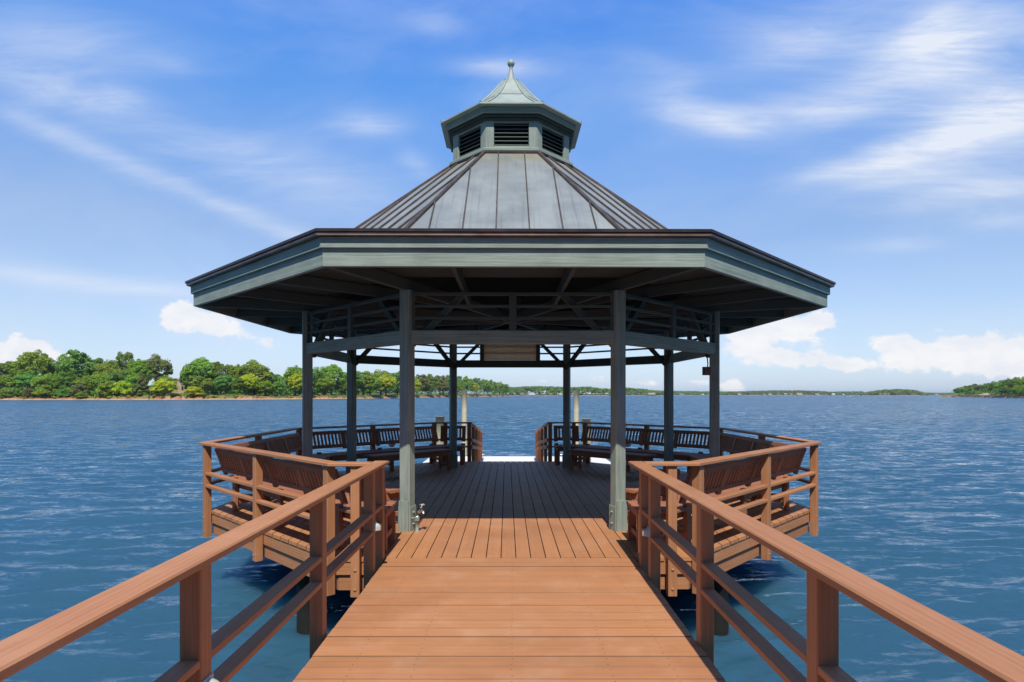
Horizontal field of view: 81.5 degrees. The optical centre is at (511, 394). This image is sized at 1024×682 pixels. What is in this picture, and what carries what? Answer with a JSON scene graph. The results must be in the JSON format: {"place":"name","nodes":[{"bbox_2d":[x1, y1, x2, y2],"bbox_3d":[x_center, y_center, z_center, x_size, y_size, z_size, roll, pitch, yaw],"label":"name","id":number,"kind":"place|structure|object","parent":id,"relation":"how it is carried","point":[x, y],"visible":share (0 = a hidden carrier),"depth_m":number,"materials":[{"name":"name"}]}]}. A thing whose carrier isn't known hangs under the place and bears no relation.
{"place":"outdoors","nodes":[
{"label":"outdoors","id":0,"kind":"place"},
{"bbox_2d":[0,391,509,399],"bbox_3d":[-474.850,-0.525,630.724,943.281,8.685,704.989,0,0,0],"label":"shore ground","id":1,"kind":"structure","parent":0,"point":[196,397],"depth_m":329.05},
{"bbox_2d":[0,361,15,386],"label":"broadleaf tree","id":2,"kind":"object","parent":1,"relation":"on","point":[4,366],"visible":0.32,"depth_m":332.75,"materials":[{"name":"green plant"}]},
{"bbox_2d":[0,388,20,395],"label":"bush","id":3,"kind":"object","parent":1,"relation":"on","point":[7,391],"visible":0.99,"depth_m":312.23,"materials":[{"name":"green plant"}]},
{"bbox_2d":[0,375,23,387],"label":"broadleaf tree","id":4,"kind":"object","parent":1,"relation":"on","point":[6,379],"visible":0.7,"depth_m":317.35,"materials":[{"name":"green plant"}]},
{"bbox_2d":[4,357,29,375],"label":"broadleaf tree","id":5,"kind":"object","parent":1,"relation":"on","point":[12,364],"visible":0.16,"depth_m":334.34,"materials":[{"name":"green plant"}]},
{"bbox_2d":[12,371,42,396],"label":"broadleaf tree","id":6,"kind":"object","parent":1,"relation":"on","point":[27,378],"visible":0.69,"depth_m":320.54,"materials":[{"name":"green plant"}]},
{"bbox_2d":[22,388,36,395],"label":"bush","id":7,"kind":"object","parent":1,"relation":"on","point":[27,393],"visible":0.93,"depth_m":313.14,"materials":[{"name":"green plant"}]},
{"bbox_2d":[14,349,56,396],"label":"broadleaf tree","id":8,"kind":"object","parent":1,"relation":"on","point":[39,365],"visible":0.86,"depth_m":328.37,"materials":[{"name":"green plant"}]},
{"bbox_2d":[31,385,57,395],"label":"bush","id":9,"kind":"object","parent":1,"relation":"on","point":[43,390],"visible":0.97,"depth_m":313.17,"materials":[{"name":"green plant"}]},
{"bbox_2d":[30,373,64,388],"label":"broadleaf tree","id":10,"kind":"object","parent":1,"relation":"on","point":[37,381],"visible":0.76,"depth_m":318.84,"materials":[{"name":"green plant"}]},
{"bbox_2d":[52,371,76,388],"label":"broadleaf tree","id":11,"kind":"object","parent":1,"relation":"on","point":[68,379],"visible":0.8,"depth_m":321.68,"materials":[{"name":"green plant"}]},
{"bbox_2d":[55,388,73,396],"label":"bush","id":12,"kind":"object","parent":1,"relation":"on","point":[62,392],"visible":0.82,"depth_m":314.43,"materials":[{"name":"green plant"}]},
{"bbox_2d":[51,349,96,377],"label":"broadleaf tree","id":13,"kind":"object","parent":1,"relation":"on","point":[73,361],"visible":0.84,"depth_m":332.13,"materials":[{"name":"green plant"}]},
{"bbox_2d":[68,384,90,394],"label":"bush","id":14,"kind":"object","parent":1,"relation":"on","point":[77,388],"visible":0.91,"depth_m":315.76,"materials":[{"name":"green plant"}]},
{"bbox_2d":[0,384,166,396],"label":"undergrowth","id":15,"kind":"object","parent":1,"relation":"on","point":[94,393],"visible":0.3,"depth_m":318.34,"materials":[{"name":"green plant"}]},
{"bbox_2d":[73,375,97,390],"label":"broadleaf tree","id":16,"kind":"object","parent":1,"relation":"on","point":[84,380],"visible":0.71,"depth_m":320.99,"materials":[{"name":"green plant"}]},
{"bbox_2d":[82,357,107,389],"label":"broadleaf tree","id":17,"kind":"object","parent":1,"relation":"on","point":[99,361],"visible":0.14,"depth_m":342.99,"materials":[{"name":"green plant"}]},
{"bbox_2d":[89,373,108,388],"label":"broadleaf tree","id":18,"kind":"object","parent":1,"relation":"on","point":[101,378],"visible":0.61,"depth_m":322.54,"materials":[{"name":"green plant"}]},
{"bbox_2d":[96,380,115,397],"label":"bush","id":19,"kind":"object","parent":1,"relation":"on","point":[100,388],"visible":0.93,"depth_m":315.51,"materials":[{"name":"green plant"}]},
{"bbox_2d":[93,359,122,380],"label":"broadleaf tree","id":20,"kind":"object","parent":1,"relation":"on","point":[108,367],"visible":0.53,"depth_m":332.33,"materials":[{"name":"green plant"}]},
{"bbox_2d":[104,370,131,395],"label":"broadleaf tree","id":21,"kind":"object","parent":1,"relation":"on","point":[118,374],"visible":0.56,"depth_m":323.91,"materials":[{"name":"green plant"}]},
{"bbox_2d":[110,381,132,396],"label":"bush","id":22,"kind":"object","parent":1,"relation":"on","point":[121,386],"visible":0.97,"depth_m":317.34,"materials":[{"name":"green plant"}]},
{"bbox_2d":[111,352,134,394],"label":"broadleaf tree","id":23,"kind":"object","parent":1,"relation":"on","point":[122,361],"visible":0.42,"depth_m":338.15,"materials":[{"name":"green plant"}]},
{"bbox_2d":[125,374,148,394],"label":"broadleaf tree","id":24,"kind":"object","parent":1,"relation":"on","point":[133,380],"visible":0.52,"depth_m":323.18,"materials":[{"name":"green plant"}]},
{"bbox_2d":[127,358,153,381],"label":"broadleaf tree","id":25,"kind":"object","parent":1,"relation":"on","point":[136,366],"visible":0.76,"depth_m":332.43,"materials":[{"name":"green plant"}]},
{"bbox_2d":[131,374,152,393],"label":"tree","id":26,"kind":"object","parent":1,"relation":"on","point":[142,381],"visible":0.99,"depth_m":319.76,"materials":[{"name":"green plant"}]},
{"bbox_2d":[139,354,173,392],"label":"broadleaf tree","id":27,"kind":"object","parent":1,"relation":"on","point":[156,362],"visible":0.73,"depth_m":340.67,"materials":[{"name":"green plant"}]},
{"bbox_2d":[148,378,179,393],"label":"bush","id":28,"kind":"object","parent":1,"relation":"on","point":[169,386],"visible":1,"depth_m":321.11,"materials":[{"name":"green plant"}]},
{"bbox_2d":[173,378,187,392],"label":"house","id":29,"kind":"structure","parent":1,"relation":"on","point":[181,388],"depth_m":347.50,"materials":[{"name":"white"}]},
{"bbox_2d":[179,367,191,388],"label":"broadleaf tree","id":30,"kind":"object","parent":1,"relation":"on","point":[184,380],"visible":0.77,"depth_m":341.21,"materials":[{"name":"green plant"}]},
{"bbox_2d":[181,386,204,395],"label":"bush","id":31,"kind":"object","parent":1,"relation":"on","point":[194,390],"visible":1,"depth_m":323.48,"materials":[{"name":"green plant"}]},
{"bbox_2d":[182,356,214,380],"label":"broadleaf tree","id":32,"kind":"object","parent":1,"relation":"on","point":[202,368],"visible":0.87,"depth_m":340.48,"materials":[{"name":"green plant"}]},
{"bbox_2d":[187,376,214,388],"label":"broadleaf tree","id":33,"kind":"object","parent":1,"relation":"on","point":[203,381],"visible":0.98,"depth_m":329.82,"materials":[{"name":"green plant"}]},
{"bbox_2d":[206,361,235,393],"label":"broadleaf tree","id":34,"kind":"object","parent":1,"relation":"on","point":[217,371],"visible":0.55,"depth_m":347.96,"materials":[{"name":"green plant"}]},
{"bbox_2d":[213,375,237,393],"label":"broadleaf tree","id":35,"kind":"object","parent":1,"relation":"on","point":[220,383],"visible":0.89,"depth_m":334.35,"materials":[{"name":"green plant"}]},
{"bbox_2d":[225,364,246,393],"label":"broadleaf tree","id":36,"kind":"object","parent":1,"relation":"on","point":[233,369],"visible":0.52,"depth_m":349.29,"materials":[{"name":"green plant"}]},
{"bbox_2d":[231,377,248,392],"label":"broadleaf tree","id":37,"kind":"object","parent":1,"relation":"on","point":[236,385],"visible":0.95,"depth_m":334.18,"materials":[{"name":"green plant"}]},
{"bbox_2d":[238,373,259,394],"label":"broadleaf tree","id":38,"kind":"object","parent":1,"relation":"on","point":[251,382],"visible":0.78,"depth_m":338.76,"materials":[{"name":"green plant"}]},
{"bbox_2d":[236,359,271,394],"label":"broadleaf tree","id":39,"kind":"object","parent":1,"relation":"on","point":[253,367],"visible":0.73,"depth_m":348.23,"materials":[{"name":"green plant"}]},
{"bbox_2d":[0,392,508,398],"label":"bank plants","id":40,"kind":"object","parent":1,"relation":"on","point":[110,396],"visible":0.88,"depth_m":326.46,"materials":[{"name":"green plant"}]},
{"bbox_2d":[256,380,274,395],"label":"broadleaf tree","id":41,"kind":"object","parent":1,"relation":"on","point":[265,385],"visible":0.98,"depth_m":344.23,"materials":[{"name":"green plant"}]},
{"bbox_2d":[264,372,279,394],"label":"broadleaf tree","id":42,"kind":"object","parent":1,"relation":"on","point":[274,378],"visible":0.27,"depth_m":364.23,"materials":[{"name":"green plant"}]},
{"bbox_2d":[272,381,286,393],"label":"broadleaf tree","id":43,"kind":"object","parent":1,"relation":"on","point":[278,385],"visible":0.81,"depth_m":353.51,"materials":[{"name":"green plant"}]},
{"bbox_2d":[283,365,301,395],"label":"broadleaf tree","id":44,"kind":"object","parent":1,"relation":"on","point":[293,370],"visible":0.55,"depth_m":371.53,"materials":[{"name":"green plant"}]},
{"bbox_2d":[288,372,301,394],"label":"broadleaf tree","id":45,"kind":"object","parent":1,"relation":"on","point":[294,381],"visible":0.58,"depth_m":363.18,"materials":[{"name":"green plant"}]},
{"bbox_2d":[313,366,326,394],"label":"broadleaf tree","id":46,"kind":"object","parent":1,"relation":"on","point":[318,373],"visible":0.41,"depth_m":390.29,"materials":[{"name":"green plant"}]},
{"bbox_2d":[313,375,335,394],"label":"broadleaf tree","id":47,"kind":"object","parent":1,"relation":"on","point":[329,381],"visible":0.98,"depth_m":388.45,"materials":[{"name":"green plant"}]},
{"bbox_2d":[316,364,346,394],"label":"broadleaf tree","id":48,"kind":"object","parent":1,"relation":"on","point":[334,370],"visible":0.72,"depth_m":403.49,"materials":[{"name":"green plant"}]},
{"bbox_2d":[335,378,346,394],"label":"broadleaf tree","id":49,"kind":"object","parent":1,"relation":"on","point":[344,386],"visible":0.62,"depth_m":406.10,"materials":[{"name":"green plant"}]},
{"bbox_2d":[190,380,509,395],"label":"undergrowth","id":50,"kind":"object","parent":1,"relation":"on","point":[213,390],"visible":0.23,"depth_m":403.43,"materials":[{"name":"green plant"}]},
{"bbox_2d":[343,372,362,386],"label":"broadleaf tree","id":51,"kind":"object","parent":1,"relation":"on","point":[359,380],"visible":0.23,"depth_m":423.30,"materials":[{"name":"green plant"}]},
{"bbox_2d":[356,371,373,395],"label":"broadleaf tree","id":52,"kind":"object","parent":1,"relation":"on","point":[365,374],"visible":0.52,"depth_m":433.78,"materials":[{"name":"green plant"}]},
{"bbox_2d":[361,376,382,395],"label":"broadleaf tree","id":53,"kind":"object","parent":1,"relation":"on","point":[377,384],"visible":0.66,"depth_m":436.98,"materials":[{"name":"green plant"}]},
{"bbox_2d":[369,369,393,394],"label":"broadleaf tree","id":54,"kind":"object","parent":1,"relation":"on","point":[377,374],"visible":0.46,"depth_m":465.49,"materials":[{"name":"green plant"}]},
{"bbox_2d":[376,374,396,395],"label":"broadleaf tree","id":55,"kind":"object","parent":1,"relation":"on","point":[390,385],"visible":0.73,"depth_m":459.79,"materials":[{"name":"green plant"}]},
{"bbox_2d":[390,371,399,394],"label":"broadleaf tree","id":56,"kind":"object","parent":1,"relation":"on","point":[396,375],"visible":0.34,"depth_m":488.31,"materials":[{"name":"green plant"}]},
{"bbox_2d":[415,374,428,394],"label":"broadleaf tree","id":57,"kind":"object","parent":1,"relation":"on","point":[423,379],"visible":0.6,"depth_m":569.72,"materials":[{"name":"green plant"}]},
{"bbox_2d":[426,374,439,394],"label":"broadleaf tree","id":58,"kind":"object","parent":1,"relation":"on","point":[434,380],"visible":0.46,"depth_m":602.62,"materials":[{"name":"green plant"}]},
{"bbox_2d":[435,375,448,394],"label":"broadleaf tree","id":59,"kind":"object","parent":1,"relation":"on","point":[443,379],"visible":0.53,"depth_m":638.08,"materials":[{"name":"green plant"}]},
{"bbox_2d":[436,381,448,392],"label":"broadleaf tree","id":60,"kind":"object","parent":1,"relation":"on","point":[443,388],"visible":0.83,"depth_m":632.80,"materials":[{"name":"green plant"}]},
{"bbox_2d":[463,376,474,388],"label":"broadleaf tree","id":61,"kind":"object","parent":1,"relation":"on","point":[467,380],"visible":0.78,"depth_m":752.70,"materials":[{"name":"green plant"}]},
{"bbox_2d":[479,379,489,389],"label":"broadleaf tree","id":62,"kind":"object","parent":1,"relation":"on","point":[485,383],"visible":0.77,"depth_m":830.37,"materials":[{"name":"green plant"}]},
{"bbox_2d":[0,395,1023,681],"bbox_3d":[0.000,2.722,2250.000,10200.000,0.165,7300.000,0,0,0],"label":"water","id":63,"kind":"structure","parent":0,"point":[920,499],"depth_m":13.96,"materials":[{"name":"liquid"}]},
{"bbox_2d":[435,416,444,460],"bbox_3d":[-2.158,3.131,17.800,0.296,4.972,0.303,0,0,0],"label":"mooring pile","id":64,"kind":"object","parent":63,"relation":"in","point":[439,418],"visible":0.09,"depth_m":17.67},
{"bbox_2d":[461,390,466,455],"bbox_3d":[-1.828,2.717,22.730,0.226,5.802,0.227,0,0,0],"label":"mooring pile","id":65,"kind":"object","parent":63,"relation":"in","point":[464,404],"visible":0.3,"depth_m":22.65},
{"bbox_2d":[292,558,725,681],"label":"pier walkway","id":66,"kind":"structure","parent":63,"relation":"in","point":[509,620],"depth_m":4.11,"materials":[{"name":"wood"}]},
{"bbox_2d":[0,461,388,681],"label":"pier railing","id":67,"kind":"object","parent":66,"relation":"attached to","point":[201,646],"visible":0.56,"depth_m":2.68,"materials":[{"name":"wood"}]},
{"bbox_2d":[202,672,218,681],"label":"dome lamp","id":68,"kind":"object","parent":67,"relation":"attached to","point":[210,678],"visible":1,"depth_m":2.45,"materials":[{"name":"white"}]},
{"bbox_2d":[628,461,1023,681],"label":"pier railing","id":69,"kind":"object","parent":66,"relation":"attached to","point":[817,650],"visible":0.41,"depth_m":2.61,"materials":[{"name":"wood"}]},
{"bbox_2d":[211,461,809,635],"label":"deck platform","id":70,"kind":"structure","parent":63,"relation":"in","point":[512,509],"depth_m":7.58,"materials":[{"name":"wood"}]},
{"bbox_2d":[219,433,330,504],"bbox_3d":[-3.879,1.183,10.126,0.725,0.869,3.362,0,0,-1],"label":"slatted bench","id":71,"kind":"object","parent":70,"relation":"on","point":[288,444],"visible":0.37,"depth_m":10.67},
{"bbox_2d":[214,448,363,548],"bbox_3d":[-2.724,1.183,7.405,3.362,0.869,0.725,0,0,45],"label":"slatted bench","id":72,"kind":"object","parent":70,"relation":"on","point":[295,477],"visible":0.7,"depth_m":7.06,"materials":[{"name":"wood"}]},
{"bbox_2d":[199,422,471,596],"bbox_3d":[-2.669,1.321,10.137,3.445,1.313,8.750,0,0,-1],"label":"deck railing","id":73,"kind":"object","parent":70,"relation":"attached to","point":[259,488],"visible":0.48,"depth_m":7.04,"materials":[{"name":"wood"}]},
{"bbox_2d":[322,473,415,515],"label":"backless bench","id":74,"kind":"object","parent":70,"relation":"on","point":[392,490],"visible":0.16,"depth_m":7.42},
{"bbox_2d":[347,470,396,551],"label":"slatted bench","id":75,"kind":"object","parent":70,"relation":"on","point":[390,524],"visible":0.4,"depth_m":6.38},
{"bbox_2d":[313,426,446,470],"bbox_3d":[-2.772,1.183,12.867,0.725,0.869,3.362,0,0,45],"label":"slatted bench","id":76,"kind":"object","parent":70,"relation":"on","point":[360,454],"visible":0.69,"depth_m":12.83,"materials":[{"name":"wood"}]},
{"bbox_2d":[364,448,452,469],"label":"backless bench","id":77,"kind":"object","parent":70,"relation":"on","point":[427,453],"visible":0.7,"depth_m":12.26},
{"bbox_2d":[411,504,424,531],"bbox_3d":[-1.116,1.454,7.017,0.182,0.327,0.074,0,0,-1],"label":"water spigot","id":78,"kind":"object","parent":70,"relation":"on","point":[417,517],"visible":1,"depth_m":7.01,"materials":[{"name":"grey paint"}]},
{"bbox_2d":[440,426,465,464],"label":"slatted bench","id":79,"kind":"object","parent":70,"relation":"on","point":[461,447],"visible":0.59,"depth_m":14.23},
{"bbox_2d":[185,59,835,531],"bbox_3d":[-0.017,-2.055,10.160,9.074,7.344,9.074,0,0,-1],"label":"gazebo","id":80,"kind":"object","parent":70,"relation":"on","point":[491,223],"visible":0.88,"depth_m":7.66,"materials":[{"name":"grey paint"}]},
{"bbox_2d":[484,344,535,359],"bbox_3d":[-0.043,-0.976,13.179,1.154,0.414,0.021,0,0,-1],"label":"blank board","id":81,"kind":"object","parent":80,"relation":"on","point":[509,351],"visible":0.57,"depth_m":13.17,"materials":[{"name":"brown wood"}]},
{"bbox_2d":[702,354,709,374],"bbox_3d":[2.912,-0.484,8.898,0.108,0.383,0.070,0,0,0],"label":"outlet box","id":82,"kind":"object","parent":80,"relation":"attached to","point":[705,370],"visible":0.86,"depth_m":8.87,"materials":[{"name":"black metal"}]},
{"bbox_2d":[554,426,578,464],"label":"slatted bench","id":83,"kind":"object","parent":70,"relation":"on","point":[558,448],"visible":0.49,"depth_m":14.26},
{"bbox_2d":[567,448,656,469],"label":"backless bench","id":84,"kind":"object","parent":70,"relation":"on","point":[580,453],"visible":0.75,"depth_m":12.29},
{"bbox_2d":[573,426,708,472],"bbox_3d":[2.690,1.183,12.915,3.362,0.869,0.725,0,0,45],"label":"slatted bench","id":85,"kind":"object","parent":70,"relation":"on","point":[682,456],"visible":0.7,"depth_m":12.88,"materials":[{"name":"wood"}]},
{"bbox_2d":[609,473,687,524],"bbox_3d":[2.051,1.395,8.127,0.390,0.443,1.940,0,0,45],"label":"backless bench","id":86,"kind":"object","parent":70,"relation":"on","point":[632,488],"visible":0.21,"depth_m":7.52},
{"bbox_2d":[626,469,679,551],"bbox_3d":[1.492,1.183,6.311,0.411,0.869,0.725,0,0,-1],"label":"slatted bench","id":87,"kind":"object","parent":70,"relation":"on","point":[633,514],"visible":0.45,"depth_m":6.29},
{"bbox_2d":[548,422,821,595],"bbox_3d":[2.635,1.321,10.183,3.445,1.313,8.750,0,0,0],"label":"deck railing","id":88,"kind":"object","parent":70,"relation":"attached to","point":[767,497],"visible":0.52,"depth_m":7.10,"materials":[{"name":"wood"}]},
{"bbox_2d":[660,448,806,542],"bbox_3d":[2.738,1.183,7.453,0.725,0.869,3.362,0,0,45],"label":"slatted bench","id":89,"kind":"object","parent":70,"relation":"on","point":[728,477],"visible":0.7,"depth_m":7.06,"materials":[{"name":"wood"}]},
{"bbox_2d":[689,432,805,503],"bbox_3d":[3.845,1.183,10.194,0.725,0.869,3.362,0,0,-1],"label":"slatted bench","id":90,"kind":"object","parent":70,"relation":"on","point":[732,444],"visible":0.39,"depth_m":10.69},
{"bbox_2d":[423,454,610,463],"bbox_3d":[0.175,2.596,19.175,6.510,0.721,6.810,0,0,0],"label":"floating dock","id":91,"kind":"object","parent":63,"relation":"on","point":[525,458],"visible":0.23,"depth_m":21.44,"materials":[{"name":"white metal"}]},
{"bbox_2d":[471,422,547,460],"bbox_3d":[-0.084,1.499,17.880,2.100,1.669,6.864,0,0,-1],"label":"railing","id":92,"kind":"object","parent":91,"relation":"on","point":[540,444],"visible":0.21,"depth_m":17.78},
{"bbox_2d":[573,390,578,443],"bbox_3d":[2.462,2.716,22.730,0.225,5.801,0.230,0,0,0],"label":"mooring pile","id":93,"kind":"object","parent":63,"relation":"in","point":[576,405],"visible":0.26,"depth_m":22.64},
{"bbox_2d":[0,0,1023,393],"label":"sky","id":94,"kind":"structure","parent":0,"point":[874,149],"materials":[{"name":"blue"}]},
{"bbox_2d":[503,394,610,395],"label":"shore","id":95,"kind":"structure","parent":0,"point":[559,395],"depth_m":1399.60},
{"bbox_2d":[493,386,610,394],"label":"woodland","id":96,"kind":"object","parent":95,"relation":"on","point":[548,389],"visible":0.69,"depth_m":1409.75,"materials":[{"name":"green plant"}]},
{"bbox_2d":[626,394,663,395],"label":"shore","id":97,"kind":"structure","parent":0,"point":[643,395],"depth_m":1747.41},
{"bbox_2d":[626,387,663,394],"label":"woodland","id":98,"kind":"object","parent":97,"relation":"on","point":[630,391],"visible":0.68,"depth_m":1757.50,"materials":[{"name":"green plant"}]},
{"bbox_2d":[736,394,827,394],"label":"shore","id":99,"kind":"structure","parent":0,"point":[784,394],"depth_m":2442.65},
{"bbox_2d":[726,390,831,394],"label":"woodland","id":100,"kind":"object","parent":99,"relation":"on","point":[782,392],"visible":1,"depth_m":2358.78,"materials":[{"name":"green plant"}]},
{"bbox_2d":[862,394,926,395],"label":"shore","id":101,"kind":"structure","parent":0,"point":[895,395],"depth_m":1747.41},
{"bbox_2d":[860,389,928,395],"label":"woodland","id":102,"kind":"object","parent":101,"relation":"on","point":[897,391],"visible":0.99,"depth_m":1756.05,"materials":[{"name":"green plant"}]},
{"bbox_2d":[940,393,1023,397],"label":"headland ground","id":103,"kind":"structure","parent":0,"point":[990,396],"depth_m":586.05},
{"bbox_2d":[951,388,1023,395],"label":"undergrowth","id":104,"kind":"object","parent":103,"relation":"on","point":[991,391],"visible":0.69,"depth_m":586.87,"materials":[{"name":"green plant"}]},
{"bbox_2d":[1006,377,1023,395],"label":"broadleaf tree","id":105,"kind":"object","parent":103,"relation":"on","point":[1011,384],"visible":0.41,"depth_m":503.44,"materials":[{"name":"green plant"}]},
{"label":"far shore","id":106,"kind":"structure","parent":0,"visible":0},
{"bbox_2d":[661,390,737,394],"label":"woodland","id":107,"kind":"object","parent":106,"relation":"on","point":[695,392],"visible":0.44,"depth_m":2408.38,"materials":[{"name":"green plant"}]},
{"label":"far shore","id":108,"kind":"structure","parent":0,"visible":0},
{"bbox_2d":[830,391,864,394],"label":"woodland","id":109,"kind":"object","parent":108,"relation":"on","point":[849,392],"visible":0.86,"depth_m":2458.08,"materials":[{"name":"green plant"}]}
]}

